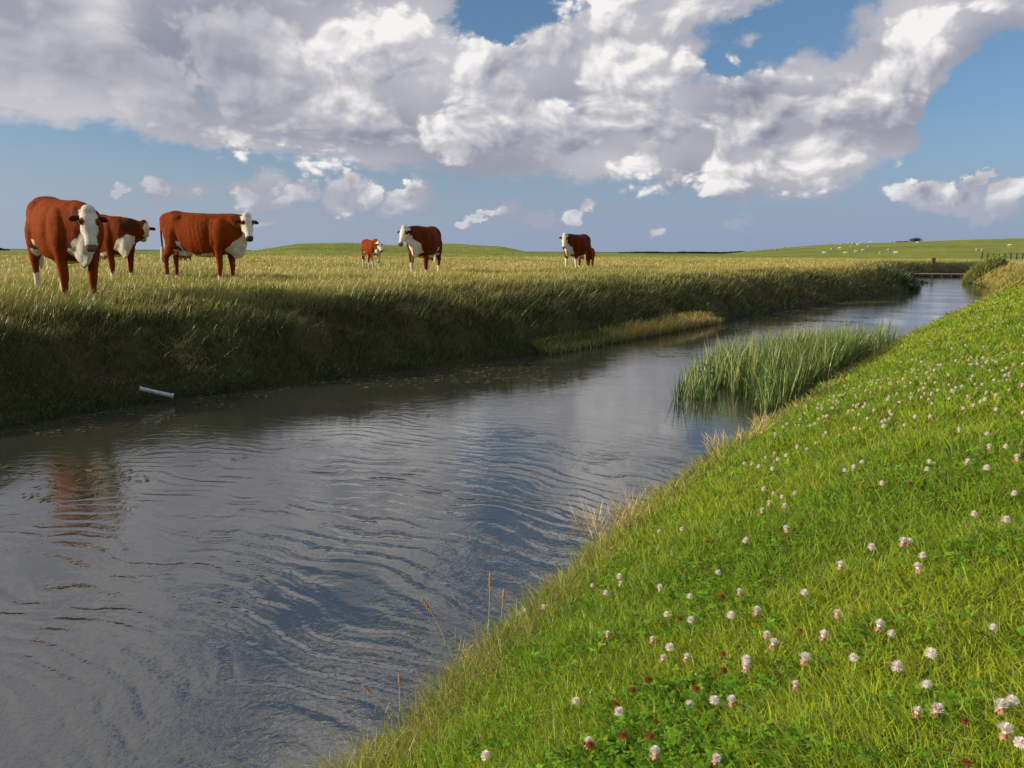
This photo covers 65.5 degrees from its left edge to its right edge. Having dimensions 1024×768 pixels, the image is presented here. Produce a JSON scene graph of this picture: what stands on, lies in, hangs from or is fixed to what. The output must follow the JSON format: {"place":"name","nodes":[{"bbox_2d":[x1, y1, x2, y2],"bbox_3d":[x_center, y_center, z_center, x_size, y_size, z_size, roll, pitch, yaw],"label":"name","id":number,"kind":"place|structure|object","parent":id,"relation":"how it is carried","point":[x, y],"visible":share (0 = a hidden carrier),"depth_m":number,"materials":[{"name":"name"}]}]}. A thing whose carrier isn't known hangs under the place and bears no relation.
{"place":"outdoors","nodes":[
{"label":"outdoors","id":0,"kind":"place"},
{"bbox_2d":[0,273,992,767],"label":"water","id":1,"kind":"structure","parent":0,"point":[198,597],"depth_m":4.62,"materials":[{"name":"liquid"}]},
{"bbox_2d":[205,741,272,767],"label":"water grass","id":2,"kind":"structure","parent":1,"relation":"in","point":[236,764],"depth_m":2.50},
{"bbox_2d":[383,612,435,638],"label":"water grass","id":3,"kind":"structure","parent":1,"relation":"in","point":[412,628],"depth_m":3.36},
{"bbox_2d":[0,301,904,499],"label":"pondweed","id":4,"kind":"object","parent":1,"relation":"on","point":[409,382],"visible":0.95,"depth_m":9.62,"materials":[{"name":"green plant"}]},
{"bbox_2d":[531,309,724,354],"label":"rushes","id":5,"kind":"object","parent":1,"relation":"on","point":[655,328],"visible":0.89,"depth_m":14.63,"materials":[{"name":"plant"}]},
{"bbox_2d":[668,362,692,400],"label":"reed clump","id":6,"kind":"object","parent":1,"relation":"in","point":[683,393],"visible":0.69,"depth_m":8.74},
{"bbox_2d":[689,363,705,398],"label":"reed clump","id":7,"kind":"object","parent":1,"relation":"in","point":[692,385],"visible":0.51,"depth_m":8.83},
{"bbox_2d":[697,344,726,395],"bbox_3d":[2.270,-0.111,9.007,0.414,0.704,0.285,0,9,0],"label":"reed clump","id":8,"kind":"object","parent":1,"relation":"in","point":[714,384],"visible":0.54,"depth_m":9.01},
{"bbox_2d":[675,318,910,412],"bbox_3d":[4.150,-0.601,11.434,2.220,0.753,7.722,6,11,33],"label":"reed bed","id":9,"kind":"object","parent":1,"relation":"on","point":[820,356],"visible":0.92,"depth_m":9.69,"materials":[{"name":"plant"}]},
{"bbox_2d":[0,238,1023,765],"bbox_3d":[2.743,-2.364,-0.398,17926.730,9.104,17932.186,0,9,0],"label":"ground","id":10,"kind":"structure","parent":0,"point":[954,248],"depth_m":10.94,"materials":[{"name":"plant"}]},
{"bbox_2d":[24,196,108,299],"bbox_3d":[-6.127,-1.828,11.013,2.212,1.458,0.721,14,16,41],"label":"cow","id":11,"kind":"object","parent":10,"relation":"on","point":[62,234],"visible":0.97,"depth_m":10.61},
{"bbox_2d":[99,214,155,277],"bbox_3d":[-8.569,-2.942,17.365,0.974,1.470,1.935,-9,15,-43],"label":"cow","id":12,"kind":"object","parent":10,"relation":"on","point":[123,235],"visible":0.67,"depth_m":16.69},
{"bbox_2d":[139,386,173,397],"bbox_3d":[-3.730,0.087,8.360,0.337,0.143,0.052,-3,10,-17],"label":"drain pipe","id":13,"kind":"object","parent":10,"relation":"on","point":[157,392],"visible":1,"depth_m":8.34,"materials":[{"name":"white plastic"}]},
{"bbox_2d":[159,211,258,281],"bbox_3d":[-6.220,-2.786,16.391,2.267,1.514,0.808,4,10,9],"label":"cow","id":14,"kind":"object","parent":10,"relation":"on","point":[186,235],"visible":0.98,"depth_m":16.13},
{"bbox_2d":[361,239,382,267],"bbox_3d":[-4.787,-4.452,27.464,0.440,1.086,1.754,-6,11,-32],"label":"calf","id":15,"kind":"object","parent":10,"relation":"on","point":[371,248],"visible":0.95,"depth_m":27.28},
{"bbox_2d":[362,684,389,718],"bbox_3d":[-0.467,1.101,2.750,0.099,0.140,0.012,0,9,0],"label":"grass stalk","id":16,"kind":"object","parent":10,"relation":"on","point":[366,688],"depth_m":2.74,"materials":[{"name":"beige plant"}]},
{"bbox_2d":[398,673,400,710],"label":"grass stalk","id":17,"kind":"object","parent":10,"relation":"on","point":[399,681],"depth_m":2.78,"materials":[{"name":"beige plant"}]},
{"bbox_2d":[397,225,441,274],"bbox_3d":[-2.521,-3.680,22.215,0.742,1.470,2.352,3,10,14],"label":"cow","id":18,"kind":"object","parent":10,"relation":"on","point":[425,243],"visible":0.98,"depth_m":21.79},
{"bbox_2d":[421,597,445,644],"bbox_3d":[-0.320,0.977,3.265,0.102,0.218,0.014,0,9,0],"label":"grass stalk","id":19,"kind":"object","parent":10,"relation":"on","point":[426,605],"depth_m":3.26,"materials":[{"name":"beige plant"}]},
{"bbox_2d":[421,627,482,668],"bbox_3d":[-0.252,1.091,3.168,0.272,0.224,0.346,0,9,0],"label":"dry grass tuft","id":20,"kind":"object","parent":10,"relation":"on","point":[449,649],"visible":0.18,"depth_m":3.22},
{"bbox_2d":[480,750,491,765],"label":"clover flower","id":21,"kind":"object","parent":10,"relation":"on","point":[486,752],"visible":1,"depth_m":1.82,"materials":[{"name":"white plant"}]},
{"bbox_2d":[488,572,491,618],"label":"grass stalk","id":22,"kind":"object","parent":10,"relation":"on","point":[489,591],"depth_m":3.42,"materials":[{"name":"beige plant"}]},
{"bbox_2d":[501,589,504,622],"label":"grass stalk","id":23,"kind":"object","parent":10,"relation":"on","point":[503,596],"depth_m":3.45,"materials":[{"name":"brown plant"}]},
{"bbox_2d":[0,245,1023,346],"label":"meadow grass","id":24,"kind":"structure","parent":10,"relation":"on","point":[196,273],"depth_m":18.56,"materials":[{"name":"plant"}]},
{"bbox_2d":[559,233,590,266],"bbox_3d":[2.368,-4.953,30.076,0.714,1.459,2.228,6,11,30],"label":"cow","id":25,"kind":"object","parent":10,"relation":"on","point":[576,246],"visible":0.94,"depth_m":29.68},
{"bbox_2d":[572,696,580,705],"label":"clover flower","id":26,"kind":"object","parent":10,"relation":"on","point":[575,700],"visible":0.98,"depth_m":2.02,"materials":[{"name":"white plant"}]},
{"bbox_2d":[584,736,593,749],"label":"clover flower","id":27,"kind":"object","parent":10,"relation":"on","point":[587,738],"visible":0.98,"depth_m":1.66,"materials":[{"name":"white plant"}]},
{"bbox_2d":[584,247,594,265],"bbox_3d":[3.046,-4.887,31.100,0.434,0.894,1.470,0,9,0],"label":"calf","id":28,"kind":"object","parent":10,"relation":"on","point":[591,252],"visible":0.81,"depth_m":30.53},
{"bbox_2d":[585,740,594,755],"bbox_3d":[0.157,0.793,1.660,0.023,0.111,0.022,9,11,18],"label":"withered clover","id":29,"kind":"object","parent":10,"relation":"on","point":[590,745],"visible":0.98,"depth_m":1.65,"materials":[{"name":"brown"}]},
{"bbox_2d":[555,489,646,541],"bbox_3d":[0.505,0.770,4.601,0.632,0.396,0.816,0,9,0],"label":"dry grass tuft","id":30,"kind":"object","parent":10,"relation":"on","point":[597,516],"visible":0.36,"depth_m":4.71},
{"bbox_2d":[605,631,610,643],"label":"clover flower","id":31,"kind":"object","parent":10,"relation":"on","point":[607,633],"visible":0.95,"depth_m":2.43,"materials":[{"name":"white plant"}]},
{"bbox_2d":[613,700,620,707],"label":"withered clover","id":32,"kind":"object","parent":10,"relation":"on","point":[615,703],"visible":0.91,"depth_m":1.84,"materials":[{"name":"brown"}]},
{"bbox_2d":[613,707,623,715],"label":"clover flower","id":33,"kind":"object","parent":10,"relation":"on","point":[618,711],"visible":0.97,"depth_m":1.78,"materials":[{"name":"white plant"}]},
{"bbox_2d":[616,573,622,587],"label":"clover flower","id":34,"kind":"object","parent":10,"relation":"on","point":[619,576],"visible":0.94,"depth_m":3.11,"materials":[{"name":"white plant"}]},
{"bbox_2d":[618,731,627,750],"bbox_3d":[0.232,0.760,1.624,0.023,0.111,0.022,-7,5,20],"label":"withered clover","id":35,"kind":"object","parent":10,"relation":"on","point":[623,735],"visible":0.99,"depth_m":1.62,"materials":[{"name":"brown"}]},
{"bbox_2d":[603,484,655,512],"bbox_3d":[0.780,0.757,5.011,0.446,0.289,0.431,-6,11,-34],"label":"dry grass tuft","id":36,"kind":"object","parent":10,"relation":"on","point":[629,500],"visible":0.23,"depth_m":5.03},
{"bbox_2d":[630,687,635,695],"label":"withered clover","id":37,"kind":"object","parent":10,"relation":"on","point":[632,689],"visible":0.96,"depth_m":1.90,"materials":[{"name":"brown"}]},
{"bbox_2d":[644,676,651,683],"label":"withered clover","id":38,"kind":"object","parent":10,"relation":"on","point":[648,679],"visible":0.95,"depth_m":1.97,"materials":[{"name":"brown"}]},
{"bbox_2d":[645,732,654,752],"bbox_3d":[0.268,0.747,1.600,0.022,0.108,0.022,5,12,-26],"label":"withered clover","id":39,"kind":"object","parent":10,"relation":"on","point":[649,736],"visible":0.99,"depth_m":1.59,"materials":[{"name":"brown"}]},
{"bbox_2d":[649,636,654,649],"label":"clover flower","id":40,"kind":"object","parent":10,"relation":"on","point":[652,638],"visible":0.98,"depth_m":2.25,"materials":[{"name":"white plant"}]},
{"bbox_2d":[649,745,659,762],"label":"clover flower","id":41,"kind":"object","parent":10,"relation":"on","point":[654,749],"visible":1,"depth_m":1.50,"materials":[{"name":"white plant"}]},
{"bbox_2d":[290,279,1023,767],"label":"lawn grass","id":42,"kind":"structure","parent":10,"relation":"on","point":[440,715],"depth_m":2.48,"materials":[{"name":"plant"}]},
{"bbox_2d":[658,654,666,671],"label":"clover flower","id":43,"kind":"object","parent":10,"relation":"on","point":[663,657],"visible":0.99,"depth_m":2.09,"materials":[{"name":"white plant"}]},
{"bbox_2d":[664,611,668,626],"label":"clover flower","id":44,"kind":"object","parent":10,"relation":"on","point":[666,613],"visible":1,"depth_m":2.39,"materials":[{"name":"white plant"}]},
{"bbox_2d":[666,642,673,659],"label":"clover flower","id":45,"kind":"object","parent":10,"relation":"on","point":[669,645],"visible":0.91,"depth_m":2.15,"materials":[{"name":"white plant"}]},
{"bbox_2d":[618,251,744,253],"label":"hedge","id":46,"kind":"object","parent":10,"relation":"on","point":[692,252],"visible":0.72,"depth_m":412.46,"materials":[{"name":"green plant"}]},
{"bbox_2d":[683,652,689,665],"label":"clover flower","id":47,"kind":"object","parent":10,"relation":"on","point":[686,655],"visible":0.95,"depth_m":2.04,"materials":[{"name":"white plant"}]},
{"bbox_2d":[681,699,693,720],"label":"clover flower","id":48,"kind":"object","parent":10,"relation":"on","point":[689,702],"visible":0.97,"depth_m":1.69,"materials":[{"name":"white plant"}]},
{"bbox_2d":[687,616,694,625],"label":"clover flower","id":49,"kind":"object","parent":10,"relation":"on","point":[689,619],"visible":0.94,"depth_m":2.30,"materials":[{"name":"white plant"}]},
{"bbox_2d":[691,685,700,699],"bbox_3d":[0.413,0.714,1.753,0.022,0.107,0.022,-10,2,32],"label":"withered clover","id":50,"kind":"object","parent":10,"relation":"on","point":[696,689],"visible":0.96,"depth_m":1.75,"materials":[{"name":"brown"}]},
{"bbox_2d":[709,695,719,707],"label":"clover flower","id":51,"kind":"object","parent":10,"relation":"on","point":[713,700],"visible":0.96,"depth_m":1.69,"materials":[{"name":"white plant"}]},
{"bbox_2d":[409,353,1023,767],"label":"clover leaves","id":52,"kind":"object","parent":10,"relation":"on","point":[639,729],"visible":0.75,"depth_m":1.85,"materials":[{"name":"green plant"}]},
{"bbox_2d":[711,753,721,765],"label":"clover flower","id":53,"kind":"object","parent":10,"relation":"on","point":[716,757],"visible":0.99,"depth_m":1.42,"materials":[{"name":"white plant"}]},
{"bbox_2d":[719,666,726,679],"bbox_3d":[0.484,0.708,1.859,0.021,0.105,0.021,13,4,11],"label":"withered clover","id":54,"kind":"object","parent":10,"relation":"on","point":[723,669],"visible":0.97,"depth_m":1.85,"materials":[{"name":"brown"}]},
{"bbox_2d":[719,651,726,665],"bbox_3d":[0.517,0.703,1.941,0.021,0.105,0.021,-4,-5,19],"label":"withered clover","id":55,"kind":"object","parent":10,"relation":"on","point":[723,653],"visible":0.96,"depth_m":1.94,"materials":[{"name":"brown"}]},
{"bbox_2d":[726,694,735,712],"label":"clover flower","id":56,"kind":"object","parent":10,"relation":"on","point":[730,699],"visible":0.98,"depth_m":1.66,"materials":[{"name":"white plant"}]},
{"bbox_2d":[727,611,734,626],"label":"clover flower","id":57,"kind":"object","parent":10,"relation":"on","point":[730,614],"visible":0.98,"depth_m":2.19,"materials":[{"name":"white plant"}]},
{"bbox_2d":[700,419,773,447],"bbox_3d":[1.876,0.428,6.642,0.636,0.415,0.872,-3,10,-17],"label":"dry grass tuft","id":58,"kind":"object","parent":10,"relation":"on","point":[723,435],"visible":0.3,"depth_m":6.65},
{"bbox_2d":[737,588,742,596],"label":"clover flower","id":59,"kind":"object","parent":10,"relation":"on","point":[739,590],"visible":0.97,"depth_m":2.35,"materials":[{"name":"white plant"}]},
{"bbox_2d":[741,661,750,685],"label":"clover flower","id":60,"kind":"object","parent":10,"relation":"on","point":[745,665],"visible":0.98,"depth_m":1.83,"materials":[{"name":"white plant"}]},
{"bbox_2d":[741,655,750,674],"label":"clover flower","id":61,"kind":"object","parent":10,"relation":"on","point":[746,658],"visible":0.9,"depth_m":1.88,"materials":[{"name":"white plant"}]},
{"bbox_2d":[753,605,760,616],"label":"clover flower","id":62,"kind":"object","parent":10,"relation":"on","point":[756,608],"visible":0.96,"depth_m":2.16,"materials":[{"name":"white plant"}]},
{"bbox_2d":[748,411,781,424],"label":"dry grass tuft","id":63,"kind":"object","parent":10,"relation":"on","point":[761,418],"visible":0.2,"depth_m":7.54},
{"bbox_2d":[762,631,770,649],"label":"clover flower","id":64,"kind":"object","parent":10,"relation":"on","point":[766,635],"visible":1,"depth_m":1.98,"materials":[{"name":"white plant"}]},
{"bbox_2d":[768,637,778,654],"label":"clover flower","id":65,"kind":"object","parent":10,"relation":"on","point":[774,641],"visible":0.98,"depth_m":1.92,"materials":[{"name":"white plant"}]},
{"bbox_2d":[783,525,788,540],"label":"clover flower","id":66,"kind":"object","parent":10,"relation":"on","point":[786,527],"visible":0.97,"depth_m":2.83,"materials":[{"name":"white plant"}]},
{"bbox_2d":[792,680,799,696],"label":"clover flower","id":67,"kind":"object","parent":10,"relation":"on","point":[795,683],"visible":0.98,"depth_m":1.67,"materials":[{"name":"white plant"}]},
{"bbox_2d":[798,628,803,651],"bbox_3d":[0.698,0.628,1.918,0.017,0.085,0.017,-8,3,-3],"label":"withered clover","id":68,"kind":"object","parent":10,"relation":"on","point":[800,630],"visible":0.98,"depth_m":1.92,"materials":[{"name":"brown"}]},
{"bbox_2d":[797,589,808,611],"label":"clover flower","id":69,"kind":"object","parent":10,"relation":"on","point":[804,592],"visible":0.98,"depth_m":2.19,"materials":[{"name":"white plant"}]},
{"bbox_2d":[800,652,810,676],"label":"clover flower","id":70,"kind":"object","parent":10,"relation":"on","point":[805,656],"visible":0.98,"depth_m":1.78,"materials":[{"name":"white plant"}]},
{"bbox_2d":[817,629,828,657],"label":"clover flower","id":71,"kind":"object","parent":10,"relation":"on","point":[824,633],"visible":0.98,"depth_m":1.87,"materials":[{"name":"white plant"}]},
{"bbox_2d":[834,609,840,635],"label":"clover flower","id":72,"kind":"object","parent":10,"relation":"on","point":[837,613],"visible":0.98,"depth_m":1.93,"materials":[{"name":"white plant"}]},
{"bbox_2d":[836,560,844,580],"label":"clover flower","id":73,"kind":"object","parent":10,"relation":"on","point":[841,564],"visible":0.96,"depth_m":2.29,"materials":[{"name":"white plant"}]},
{"bbox_2d":[848,653,857,674],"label":"clover flower","id":74,"kind":"object","parent":10,"relation":"on","point":[853,657],"visible":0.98,"depth_m":1.68,"materials":[{"name":"white plant"}]},
{"bbox_2d":[867,543,875,555],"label":"clover flower","id":75,"kind":"object","parent":10,"relation":"on","point":[871,546],"visible":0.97,"depth_m":2.42,"materials":[{"name":"white plant"}]},
{"bbox_2d":[874,619,884,645],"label":"clover flower","id":76,"kind":"object","parent":10,"relation":"on","point":[879,623],"visible":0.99,"depth_m":1.80,"materials":[{"name":"white plant"}]},
{"bbox_2d":[884,629,895,655],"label":"clover flower","id":77,"kind":"object","parent":10,"relation":"on","point":[890,632],"visible":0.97,"depth_m":1.75,"materials":[{"name":"white plant"}]},
{"bbox_2d":[890,660,903,693],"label":"clover flower","id":78,"kind":"object","parent":10,"relation":"on","point":[897,666],"visible":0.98,"depth_m":1.59,"materials":[{"name":"white plant"}]},
{"bbox_2d":[875,263,922,291],"bbox_3d":[16.627,-4.600,34.218,2.244,1.338,1.725,0,9,0],"label":"rush clump","id":79,"kind":"object","parent":10,"relation":"on","point":[910,283],"visible":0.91,"depth_m":33.97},
{"bbox_2d":[899,537,906,554],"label":"clover flower","id":80,"kind":"object","parent":10,"relation":"on","point":[902,540],"visible":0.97,"depth_m":2.36,"materials":[{"name":"white plant"}]},
{"bbox_2d":[885,264,929,282],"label":"rush clump","id":81,"kind":"object","parent":10,"relation":"on","point":[916,280],"visible":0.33,"depth_m":43.65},
{"bbox_2d":[904,537,912,555],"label":"clover flower","id":82,"kind":"object","parent":10,"relation":"on","point":[908,541],"visible":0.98,"depth_m":2.35,"materials":[{"name":"white plant"}]},
{"bbox_2d":[908,237,921,241],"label":"distant shrub","id":83,"kind":"object","parent":10,"relation":"on","point":[915,239],"visible":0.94,"depth_m":352.71,"materials":[{"name":"green plant"}]},
{"bbox_2d":[911,706,921,726],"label":"clover flower","id":84,"kind":"object","parent":10,"relation":"on","point":[917,710],"visible":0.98,"depth_m":1.41,"materials":[{"name":"white plant"}]},
{"bbox_2d":[912,562,922,581],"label":"clover flower","id":85,"kind":"object","parent":10,"relation":"on","point":[917,565],"visible":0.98,"depth_m":2.08,"materials":[{"name":"white plant"}]},
{"bbox_2d":[918,552,926,574],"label":"clover flower","id":86,"kind":"object","parent":10,"relation":"on","point":[922,555],"visible":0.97,"depth_m":2.18,"materials":[{"name":"white plant"}]},
{"bbox_2d":[822,294,1023,402],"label":"distant clover","id":87,"kind":"object","parent":10,"relation":"on","point":[932,342],"visible":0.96,"depth_m":6.84,"materials":[{"name":"white plant"}]},
{"bbox_2d":[921,679,931,699],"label":"clover flower","id":88,"kind":"object","parent":10,"relation":"on","point":[926,684],"visible":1,"depth_m":1.49,"materials":[{"name":"white plant"}]},
{"bbox_2d":[925,647,937,671],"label":"clover flower","id":89,"kind":"object","parent":10,"relation":"on","point":[930,652],"visible":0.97,"depth_m":1.61,"materials":[{"name":"white plant"}]},
{"bbox_2d":[931,258,938,264],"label":"gate post","id":90,"kind":"object","parent":10,"relation":"on","point":[933,260],"visible":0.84,"depth_m":66.31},
{"bbox_2d":[928,702,944,719],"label":"clover flower","id":91,"kind":"object","parent":10,"relation":"on","point":[937,709],"visible":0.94,"depth_m":1.41,"materials":[{"name":"white plant"}]},
{"bbox_2d":[913,273,962,276],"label":"weir","id":92,"kind":"object","parent":10,"relation":"on","point":[923,275],"visible":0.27,"depth_m":55.89,"materials":[{"name":"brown wood"}]},
{"bbox_2d":[961,717,968,747],"bbox_3d":[0.765,0.607,1.346,0.018,0.089,0.018,4,-5,-11],"label":"withered clover","id":93,"kind":"object","parent":10,"relation":"on","point":[964,720],"visible":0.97,"depth_m":1.35,"materials":[{"name":"brown"}]},
{"bbox_2d":[961,757,971,767],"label":"withered clover","id":94,"kind":"object","parent":10,"relation":"on","point":[965,761],"visible":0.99,"depth_m":1.23,"materials":[{"name":"brown"}]},
{"bbox_2d":[962,458,970,475],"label":"clover flower","id":95,"kind":"object","parent":10,"relation":"on","point":[967,460],"visible":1,"depth_m":2.97,"materials":[{"name":"white plant"}]},
{"bbox_2d":[971,510,977,526],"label":"clover flower","id":96,"kind":"object","parent":10,"relation":"on","point":[973,513],"visible":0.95,"depth_m":2.42,"materials":[{"name":"white plant"}]},
{"bbox_2d":[960,254,1007,283],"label":"reeds","id":97,"kind":"object","parent":10,"relation":"on","point":[980,268],"visible":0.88,"depth_m":43.28,"materials":[{"name":"plant"}]},
{"bbox_2d":[986,623,997,651],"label":"clover flower","id":98,"kind":"object","parent":10,"relation":"on","point":[993,627],"visible":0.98,"depth_m":1.67,"materials":[{"name":"white plant"}]},
{"bbox_2d":[994,698,1009,723],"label":"clover flower","id":99,"kind":"object","parent":10,"relation":"on","point":[1001,705],"visible":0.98,"depth_m":1.36,"materials":[{"name":"white plant"}]},
{"bbox_2d":[981,252,1023,259],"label":"post and wire fence","id":100,"kind":"object","parent":10,"relation":"on","point":[1004,255],"visible":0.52,"depth_m":95.68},
{"bbox_2d":[997,721,1013,762],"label":"clover flower","id":101,"kind":"object","parent":10,"relation":"on","point":[1006,728],"visible":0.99,"depth_m":1.28,"materials":[{"name":"white plant"}]},
{"bbox_2d":[989,268,1023,291],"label":"yellow reed clump","id":102,"kind":"object","parent":10,"relation":"on","point":[1004,283],"visible":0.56,"depth_m":33.58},
{"bbox_2d":[1001,516,1011,527],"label":"clover flower","id":103,"kind":"object","parent":10,"relation":"on","point":[1006,519],"visible":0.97,"depth_m":2.25,"materials":[{"name":"white plant"}]},
{"bbox_2d":[1005,694,1019,723],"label":"clover flower","id":104,"kind":"object","parent":10,"relation":"on","point":[1012,700],"visible":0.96,"depth_m":1.37,"materials":[{"name":"white plant"}]},
{"bbox_2d":[1011,490,1017,507],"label":"clover flower","id":105,"kind":"object","parent":10,"relation":"on","point":[1013,492],"visible":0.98,"depth_m":2.53,"materials":[{"name":"white plant"}]},
{"bbox_2d":[1005,264,1023,278],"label":"yellow reed clump","id":106,"kind":"object","parent":10,"relation":"on","point":[1017,271],"visible":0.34,"depth_m":33.75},
{"bbox_2d":[1014,454,1020,472],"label":"clover flower","id":107,"kind":"object","parent":10,"relation":"on","point":[1016,456],"visible":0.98,"depth_m":2.81,"materials":[{"name":"white plant"}]},
{"bbox_2d":[1013,736,1023,763],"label":"clover flower","id":108,"kind":"object","parent":10,"relation":"on","point":[1019,741],"visible":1,"depth_m":1.24,"materials":[{"name":"white plant"}]},
{"bbox_2d":[0,0,1023,251],"label":"sky","id":109,"kind":"structure","parent":0,"point":[625,125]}
]}

